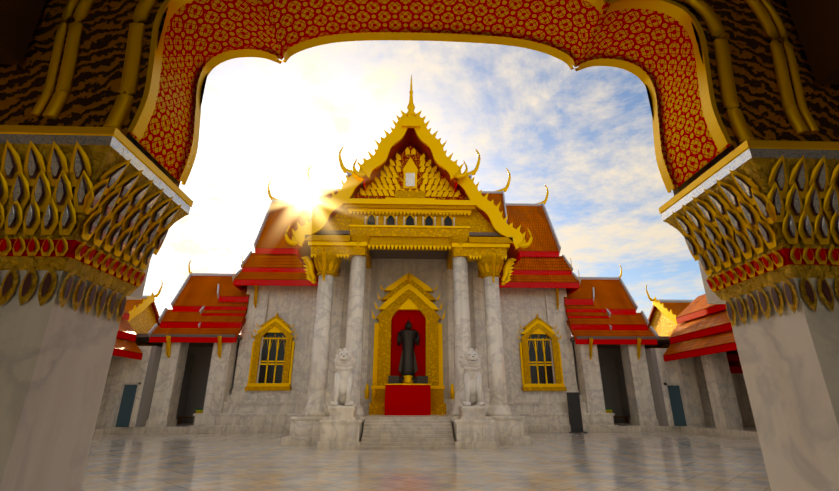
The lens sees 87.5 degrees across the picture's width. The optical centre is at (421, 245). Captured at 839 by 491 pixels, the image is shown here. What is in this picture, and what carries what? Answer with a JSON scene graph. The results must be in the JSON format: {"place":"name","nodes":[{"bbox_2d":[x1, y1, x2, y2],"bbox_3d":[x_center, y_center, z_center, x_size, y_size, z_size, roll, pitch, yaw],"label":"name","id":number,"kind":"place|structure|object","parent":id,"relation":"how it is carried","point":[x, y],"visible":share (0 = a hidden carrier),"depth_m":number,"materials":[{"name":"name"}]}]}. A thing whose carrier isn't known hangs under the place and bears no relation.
{"place":"outdoors","nodes":[
{"label":"outdoors","id":0,"kind":"place"},
{"bbox_2d":[316,230,501,415],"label":"ubosot arm walls","id":1,"kind":"structure","parent":0,"point":[390,267],"depth_m":24.64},
{"bbox_2d":[369,273,445,414],"bbox_3d":[-0.738,5.087,23.735,4.098,7.599,0.750,1,-20,-2],"label":"door frame","id":2,"kind":"object","parent":1,"relation":"attached to","point":[409,296],"visible":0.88,"depth_m":23.84,"materials":[{"name":"gold metal"}]},
{"bbox_2d":[0,0,838,195],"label":"archway","id":3,"kind":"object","parent":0,"point":[720,79],"depth_m":2.16,"materials":[{"name":"red paint"}]},
{"bbox_2d":[143,40,704,335],"label":"sky","id":4,"kind":"structure","parent":0,"point":[586,134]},
{"bbox_2d":[80,432,770,490],"bbox_3d":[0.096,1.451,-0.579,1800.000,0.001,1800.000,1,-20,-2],"label":"courtyard floor","id":5,"kind":"structure","parent":0,"point":[634,461],"depth_m":12.03,"materials":[{"name":"stone"}]},
{"bbox_2d":[93,355,130,435],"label":"wall","id":6,"kind":"structure","parent":5,"relation":"on","point":[112,397],"depth_m":25.70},
{"bbox_2d":[115,334,241,432],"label":"gallery wall","id":7,"kind":"structure","parent":5,"relation":"on","point":[162,392],"depth_m":27.18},
{"bbox_2d":[112,261,248,359],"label":"cloister north roofs","id":8,"kind":"structure","parent":7,"relation":"on","point":[196,293],"depth_m":29.00,"materials":[{"name":"orange tile"}]},
{"bbox_2d":[177,408,202,424],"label":"gallery props","id":9,"kind":"object","parent":7,"relation":"on","point":[199,410],"visible":0.21,"depth_m":28.74,"materials":[{"name":"black"}]},
{"bbox_2d":[188,286,317,432],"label":"wall","id":10,"kind":"structure","parent":5,"relation":"on","point":[258,411],"depth_m":28.44,"materials":[{"name":"white stone"}]},
{"bbox_2d":[244,286,296,390],"bbox_3d":[-8.755,5.814,28.919,5.270,7.147,0.980,1,-20,-2],"label":"window frame","id":11,"kind":"object","parent":10,"relation":"attached to","point":[276,324],"visible":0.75,"depth_m":28.67,"materials":[{"name":"gold metal"}]},
{"bbox_2d":[258,333,285,382],"bbox_3d":[-9.825,7.200,28.875,1.640,3.613,0.001,1,-20,-2],"label":"window","id":12,"kind":"structure","parent":11,"relation":"in","point":[271,368],"depth_m":28.80,"materials":[{"name":"black glass"}]},
{"bbox_2d":[198,147,361,333],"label":"transept roofs","id":13,"kind":"structure","parent":10,"relation":"on","point":[273,260],"depth_m":30.73,"materials":[{"name":"orange tile"}]},
{"bbox_2d":[281,408,531,449],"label":"entrance steps","id":14,"kind":"structure","parent":5,"relation":"on","point":[349,429],"depth_m":17.28,"materials":[{"name":"white stone"}]},
{"bbox_2d":[328,348,357,407],"bbox_3d":[-3.208,5.512,18.273,1.050,2.384,1.594,1,-20,-2],"label":"guardian lion","id":15,"kind":"object","parent":14,"relation":"on","point":[344,393],"visible":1,"depth_m":17.83,"materials":[{"name":"stone"}]},
{"bbox_2d":[301,234,512,415],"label":"columns","id":16,"kind":"structure","parent":14,"relation":"on","point":[317,387],"depth_m":20.57,"materials":[{"name":"white stone"}]},
{"bbox_2d":[300,195,516,285],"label":"portico entablature","id":17,"kind":"structure","parent":16,"relation":"on","point":[409,224],"depth_m":22.13,"materials":[{"name":"gold metal"}]},
{"bbox_2d":[296,128,520,285],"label":"trim","id":18,"kind":"structure","parent":17,"relation":"on","point":[412,140],"depth_m":23.20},
{"bbox_2d":[285,74,532,249],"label":"ubosot gable bargeboards","id":19,"kind":"object","parent":18,"relation":"attached to","point":[410,118],"visible":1,"depth_m":22.66,"materials":[{"name":"gold metal"}]},
{"bbox_2d":[352,145,466,199],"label":"pediment","id":20,"kind":"structure","parent":18,"relation":"attached to","point":[410,172],"depth_m":23.24,"materials":[{"name":"gold metal"}]},
{"bbox_2d":[397,318,419,383],"bbox_3d":[-0.736,5.654,23.470,1.320,3.552,1.030,1,-20,-2],"label":"standing buddha statue","id":21,"kind":"object","parent":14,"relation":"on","point":[408,337],"visible":0.85,"depth_m":23.34,"materials":[{"name":"brown metal"}]},
{"bbox_2d":[364,375,454,414],"bbox_3d":[-0.615,7.542,22.148,4.660,1.900,1.160,1,-20,-2],"label":"altar table","id":22,"kind":"object","parent":14,"relation":"on","point":[407,397],"visible":0.92,"depth_m":21.62,"materials":[{"name":"red"}]},
{"bbox_2d":[458,348,487,407],"bbox_3d":[2.071,5.574,18.444,1.050,2.384,1.594,1,-20,-2],"label":"guardian lion","id":23,"kind":"object","parent":14,"relation":"on","point":[471,393],"visible":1,"depth_m":18.00,"materials":[{"name":"stone"}]},
{"bbox_2d":[0,259,838,490],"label":"pillars","id":24,"kind":"structure","parent":5,"relation":"on","point":[55,359],"depth_m":1.56,"materials":[{"name":"white stone"}]},
{"bbox_2d":[0,125,838,327],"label":"column capitals","id":25,"kind":"object","parent":24,"relation":"on","point":[107,207],"visible":1,"depth_m":1.67,"materials":[{"name":"gold metal"}]},
{"bbox_2d":[0,0,838,84],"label":"ceiling","id":26,"kind":"structure","parent":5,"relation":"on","point":[816,23],"depth_m":1.96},
{"bbox_2d":[566,392,586,432],"bbox_3d":[9.375,10.223,26.876,1.000,2.296,0.600,1,-20,-2],"label":"signboard","id":27,"kind":"object","parent":5,"relation":"on","point":[574,411],"visible":0.93,"depth_m":26.78,"materials":[{"name":"black"}]},
{"bbox_2d":[570,336,755,432],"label":"gallery wall","id":28,"kind":"structure","parent":5,"relation":"on","point":[643,393],"depth_m":27.93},
{"bbox_2d":[605,408,628,422],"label":"gallery props","id":29,"kind":"object","parent":28,"relation":"on","point":[608,410],"visible":0.23,"depth_m":30.76,"materials":[{"name":"black"}]},
{"bbox_2d":[564,264,742,372],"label":"cloister south roofs","id":30,"kind":"structure","parent":28,"relation":"on","point":[699,326],"depth_m":29.08,"materials":[{"name":"orange tile"}]},
{"bbox_2d":[674,350,758,439],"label":"wall","id":31,"kind":"structure","parent":5,"relation":"on","point":[723,401],"depth_m":24.47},
{"bbox_2d":[499,288,618,432],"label":"transept wall","id":32,"kind":"structure","parent":0,"point":[544,411],"depth_m":29.19,"materials":[{"name":"white stone"}]},
{"bbox_2d":[458,149,611,335],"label":"transept roofs","id":33,"kind":"structure","parent":32,"relation":"on","point":[541,263],"depth_m":31.37,"materials":[{"name":"orange tile"}]},
{"bbox_2d":[517,288,566,390],"bbox_3d":[6.906,6.000,29.428,5.270,7.147,0.980,1,-20,-2],"label":"window frame","id":34,"kind":"object","parent":32,"relation":"attached to","point":[537,325],"visible":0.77,"depth_m":29.25,"materials":[{"name":"gold metal"}]},
{"bbox_2d":[528,334,553,383],"bbox_3d":[7.944,7.410,29.454,1.640,3.613,0.001,1,-20,-2],"label":"window","id":35,"kind":"structure","parent":34,"relation":"in","point":[533,369],"depth_m":29.37,"materials":[{"name":"black glass"}]}
]}

